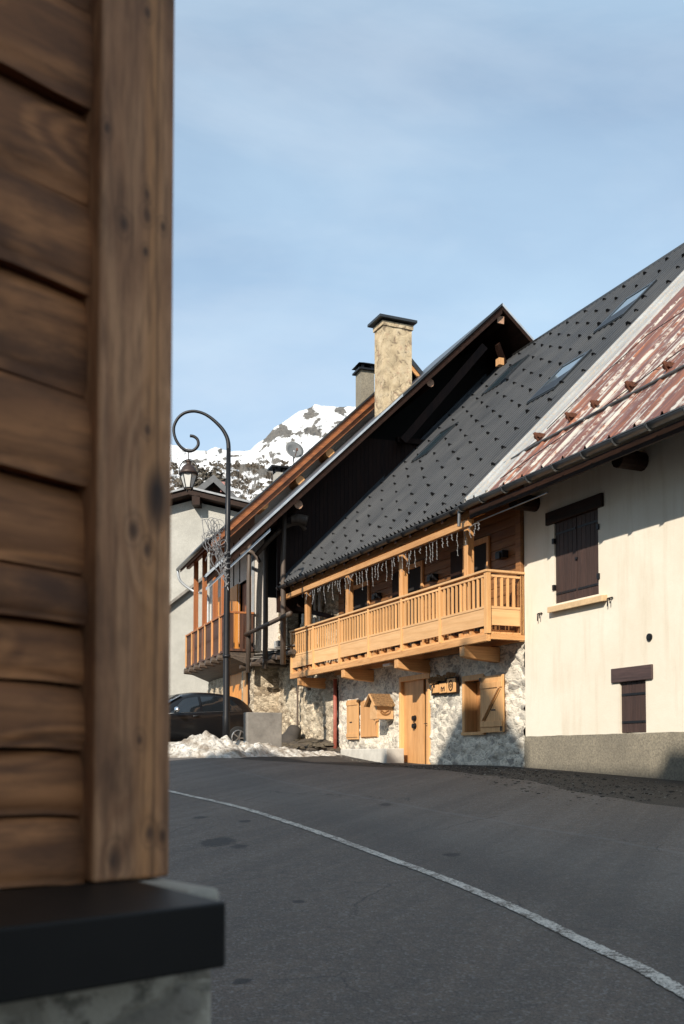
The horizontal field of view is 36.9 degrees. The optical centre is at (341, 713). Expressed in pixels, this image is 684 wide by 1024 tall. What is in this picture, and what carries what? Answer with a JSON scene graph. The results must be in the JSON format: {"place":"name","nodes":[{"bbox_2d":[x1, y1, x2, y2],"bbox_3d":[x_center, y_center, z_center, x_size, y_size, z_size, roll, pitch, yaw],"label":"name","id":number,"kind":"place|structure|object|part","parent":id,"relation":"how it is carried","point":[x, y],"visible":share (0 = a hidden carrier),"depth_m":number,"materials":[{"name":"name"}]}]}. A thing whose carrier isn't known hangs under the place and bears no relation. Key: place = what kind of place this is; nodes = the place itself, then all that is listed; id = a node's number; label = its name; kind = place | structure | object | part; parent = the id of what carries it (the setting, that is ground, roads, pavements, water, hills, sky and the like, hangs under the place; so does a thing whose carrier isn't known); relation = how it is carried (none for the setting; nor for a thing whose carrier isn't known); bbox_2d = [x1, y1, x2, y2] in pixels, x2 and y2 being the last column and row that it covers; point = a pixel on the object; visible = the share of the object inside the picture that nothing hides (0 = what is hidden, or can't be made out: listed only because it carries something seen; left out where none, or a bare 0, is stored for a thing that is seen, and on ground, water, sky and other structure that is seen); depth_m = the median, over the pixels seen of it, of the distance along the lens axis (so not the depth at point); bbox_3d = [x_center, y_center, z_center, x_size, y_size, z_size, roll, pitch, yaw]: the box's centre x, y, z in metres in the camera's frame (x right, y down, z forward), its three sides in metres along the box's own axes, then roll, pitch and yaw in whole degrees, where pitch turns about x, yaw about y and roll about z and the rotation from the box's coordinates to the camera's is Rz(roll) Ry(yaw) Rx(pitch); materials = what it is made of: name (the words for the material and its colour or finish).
{"place":"outdoors","nodes":[
{"label":"outdoors","id":0,"kind":"place"},
{"bbox_2d":[197,475,237,497],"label":"barn","id":1,"kind":"structure","parent":0,"point":[213,483],"depth_m":60.12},
{"bbox_2d":[171,404,355,500],"bbox_3d":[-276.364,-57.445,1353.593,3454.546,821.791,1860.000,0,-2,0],"label":"mountain","id":2,"kind":"structure","parent":0,"point":[309,428],"depth_m":1403.33,"materials":[{"name":"white snow"}]},
{"bbox_2d":[176,464,225,487],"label":"bush","id":3,"kind":"object","parent":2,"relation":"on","point":[203,474],"visible":0.31,"depth_m":66.36,"materials":[{"name":"plant"}]},
{"bbox_2d":[171,460,288,499],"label":"scrub","id":4,"kind":"object","parent":2,"relation":"on","point":[236,473],"visible":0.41,"depth_m":1235.76,"materials":[{"name":"brown plant"}]},
{"bbox_2d":[153,757,683,1023],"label":"road","id":5,"kind":"structure","parent":0,"point":[320,929],"depth_m":7.71,"materials":[{"name":"grey asphalt"}]},
{"bbox_2d":[169,790,683,998],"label":"road marking","id":6,"kind":"object","parent":5,"relation":"on","point":[668,983],"visible":0.89,"depth_m":6.83,"materials":[{"name":"white paint"}]},
{"bbox_2d":[171,0,683,450],"label":"sky","id":7,"kind":"structure","parent":0,"point":[338,165],"materials":[{"name":"blue"}]},
{"bbox_2d":[234,750,683,807],"bbox_3d":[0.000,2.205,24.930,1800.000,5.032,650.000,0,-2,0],"label":"ground","id":8,"kind":"structure","parent":0,"point":[678,801],"depth_m":17.25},
{"bbox_2d":[0,0,224,1023],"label":"wooden chalet","id":9,"kind":"object","parent":8,"relation":"on","point":[99,924],"visible":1,"depth_m":1.81,"materials":[{"name":"brown wood"}]},
{"bbox_2d":[172,410,230,737],"bbox_3d":[-3.458,-3.227,25.157,1.468,8.552,0.470,0,-2,0],"label":"street lamp","id":10,"kind":"object","parent":8,"relation":"on","point":[188,473],"visible":0.99,"depth_m":25.13,"materials":[{"name":"black metal"}]},
{"bbox_2d":[201,515,230,589],"bbox_3d":[-3.093,-3.931,25.085,0.730,1.866,0.451,0,-2,0],"label":"light ornament","id":11,"kind":"object","parent":10,"relation":"attached to","point":[215,548],"visible":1,"depth_m":25.07,"materials":[{"name":"grey metal"}]},
{"bbox_2d":[170,487,250,742],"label":"grey house","id":12,"kind":"structure","parent":8,"relation":"on","point":[188,509],"depth_m":46.18,"materials":[{"name":"paint"}]},
{"bbox_2d":[169,692,252,741],"bbox_3d":[-4.308,0.204,26.966,4.147,1.528,2.170,2,-3,-37],"label":"parked car","id":13,"kind":"object","parent":8,"relation":"on","point":[195,713],"visible":0.38,"depth_m":26.53,"materials":[{"name":"black paint"}]},
{"bbox_3d":[-4.045,-0.217,26.262,0.860,0.457,0.171,2,-3,-37],"label":"front side window","id":14,"kind":"part","parent":13,"relation":"part of","materials":[{"name":"black glass"}]},
{"bbox_3d":[-3.352,-0.234,26.788,0.721,0.409,0.170,2,-3,-37],"label":"rear side window","id":15,"kind":"part","parent":13,"relation":"part of","materials":[{"name":"black glass"}]},
{"bbox_3d":[-2.852,-0.211,27.160,0.411,0.313,0.150,2,-3,-39],"label":"quarter window","id":16,"kind":"part","parent":13,"relation":"part of","materials":[{"name":"black glass"}]},
{"bbox_2d":[169,730,340,757],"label":"snow bank","id":17,"kind":"structure","parent":8,"relation":"on","point":[205,744],"depth_m":24.27,"materials":[{"name":"white snow"}]},
{"bbox_2d":[243,712,281,746],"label":"concrete block","id":18,"kind":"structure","parent":8,"relation":"on","point":[262,727],"depth_m":25.78,"materials":[{"name":"grey concrete"}]},
{"bbox_2d":[282,725,300,742],"bbox_3d":[-1.566,0.827,31.488,0.664,0.941,0.654,2,-3,-44],"label":"boulder","id":19,"kind":"object","parent":8,"relation":"on","point":[291,733],"visible":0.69,"depth_m":31.27,"materials":[{"name":"grey stone"}]},
{"bbox_2d":[176,359,422,712],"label":"house","id":20,"kind":"structure","parent":8,"relation":"on","point":[256,689],"depth_m":34.43,"materials":[{"name":"wood"}]},
{"bbox_2d":[230,672,241,699],"bbox_3d":[-3.715,0.215,36.170,0.060,3.200,2.060,1,-3,-19],"label":"garage door","id":21,"kind":"structure","parent":20,"relation":"in","point":[235,680],"depth_m":36.15,"materials":[{"name":"orange wood"}]},
{"bbox_2d":[242,583,245,648],"bbox_3d":[-3.220,-3.295,35.181,0.080,2.430,1.330,1,-3,-19],"label":"door","id":22,"kind":"structure","parent":20,"relation":"in","point":[244,585],"depth_m":35.57,"materials":[{"name":"brown wood"}]},
{"bbox_2d":[285,442,303,463],"bbox_3d":[-1.618,-8.749,34.964,0.463,1.093,0.529,-1,-3,28],"label":"satellite dish","id":23,"kind":"object","parent":20,"relation":"on","point":[294,450],"visible":0.96,"depth_m":35.02,"materials":[{"name":"metal"}]},
{"bbox_2d":[282,738,340,750],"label":"earth bank","id":24,"kind":"structure","parent":8,"relation":"on","point":[327,748],"depth_m":29.18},
{"bbox_2d":[282,739,334,749],"bbox_3d":[-1.493,0.941,30.640,1.440,0.374,4.464,1,-3,-22],"label":"rubble","id":25,"kind":"object","parent":24,"relation":"on","point":[313,743],"visible":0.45,"depth_m":29.09,"materials":[{"name":"grey stone"}]},
{"bbox_2d":[204,303,533,745],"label":"old house","id":26,"kind":"structure","parent":8,"relation":"on","point":[294,525],"depth_m":31.90,"materials":[{"name":"stone"}]},
{"bbox_2d":[341,748,403,762],"bbox_3d":[0.745,1.263,26.436,0.500,0.690,2.800,1,-3,-24],"label":"concrete trough","id":27,"kind":"object","parent":8,"relation":"on","point":[389,755],"visible":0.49,"depth_m":25.40,"materials":[{"name":"white concrete"}]},
{"bbox_2d":[276,243,683,766],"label":"timber house","id":28,"kind":"structure","parent":8,"relation":"on","point":[401,638],"depth_m":24.48,"materials":[{"name":"stone"}]},
{"bbox_2d":[353,580,369,656],"bbox_3d":[0.512,-2.441,27.964,0.054,2.220,1.100,1,-3,-24],"label":"balcony door","id":29,"kind":"structure","parent":28,"relation":"in","point":[361,598],"depth_m":27.97,"materials":[{"name":"brown wood"}]},
{"bbox_2d":[346,699,378,739],"bbox_3d":[0.587,0.158,27.762,0.214,1.090,1.875,1,-3,-25],"label":"window","id":30,"kind":"structure","parent":28,"relation":"in","point":[369,727],"depth_m":27.88,"materials":[{"name":"brown wood"}]},
{"bbox_2d":[363,693,394,719],"bbox_3d":[0.950,-0.173,26.122,0.605,0.653,0.634,1,-3,-24],"label":"mailbox","id":31,"kind":"object","parent":28,"relation":"attached to","point":[381,706],"visible":1,"depth_m":25.98,"materials":[{"name":"brown wood"}]},
{"bbox_2d":[302,522,479,602],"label":"icicle lights","id":32,"kind":"object","parent":28,"relation":"hanging from","point":[398,561],"visible":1,"depth_m":23.53},
{"bbox_2d":[399,673,430,763],"bbox_3d":[1.873,0.236,25.083,0.290,2.330,1.600,1,-3,-24],"label":"front door","id":33,"kind":"structure","parent":28,"relation":"in","point":[412,723],"depth_m":25.17,"materials":[{"name":"brown wood"}]},
{"bbox_2d":[408,560,423,645],"bbox_3d":[1.733,-2.558,25.171,0.054,2.220,1.100,1,-3,-24],"label":"balcony door","id":34,"kind":"structure","parent":28,"relation":"in","point":[416,574],"depth_m":25.02,"materials":[{"name":"brown wood"}]},
{"bbox_2d":[428,672,458,695],"bbox_3d":[2.309,-0.681,23.547,0.141,0.494,1.268,1,-3,-24],"label":"wall plaque","id":35,"kind":"object","parent":28,"relation":"attached to","point":[448,683],"depth_m":23.46,"materials":[{"name":"brown wood"}]},
{"bbox_2d":[462,536,489,633],"bbox_3d":[2.934,-2.673,22.425,0.054,2.220,1.100,1,-3,-24],"label":"balcony door","id":36,"kind":"structure","parent":28,"relation":"in","point":[481,546],"depth_m":22.30,"materials":[{"name":"brown wood"}]},
{"bbox_2d":[461,674,504,735],"bbox_3d":[3.141,-0.194,22.113,0.446,1.320,1.827,1,-3,-18],"label":"window","id":37,"kind":"structure","parent":28,"relation":"in","point":[483,713],"depth_m":21.95,"materials":[{"name":"brown wood"}]},
{"bbox_2d":[454,270,683,780],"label":"cream house","id":38,"kind":"structure","parent":8,"relation":"on","point":[592,460],"depth_m":18.35,"materials":[{"name":"paint"}]},
{"bbox_2d":[545,492,606,612],"bbox_3d":[4.375,-2.950,19.173,0.240,1.979,1.810,1,-3,-24],"label":"window","id":39,"kind":"structure","parent":38,"relation":"in","point":[577,526],"depth_m":19.16,"materials":[{"name":"wood"}]},
{"bbox_2d":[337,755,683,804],"bbox_3d":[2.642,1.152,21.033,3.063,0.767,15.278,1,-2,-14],"label":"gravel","id":40,"kind":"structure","parent":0,"point":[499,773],"depth_m":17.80,"materials":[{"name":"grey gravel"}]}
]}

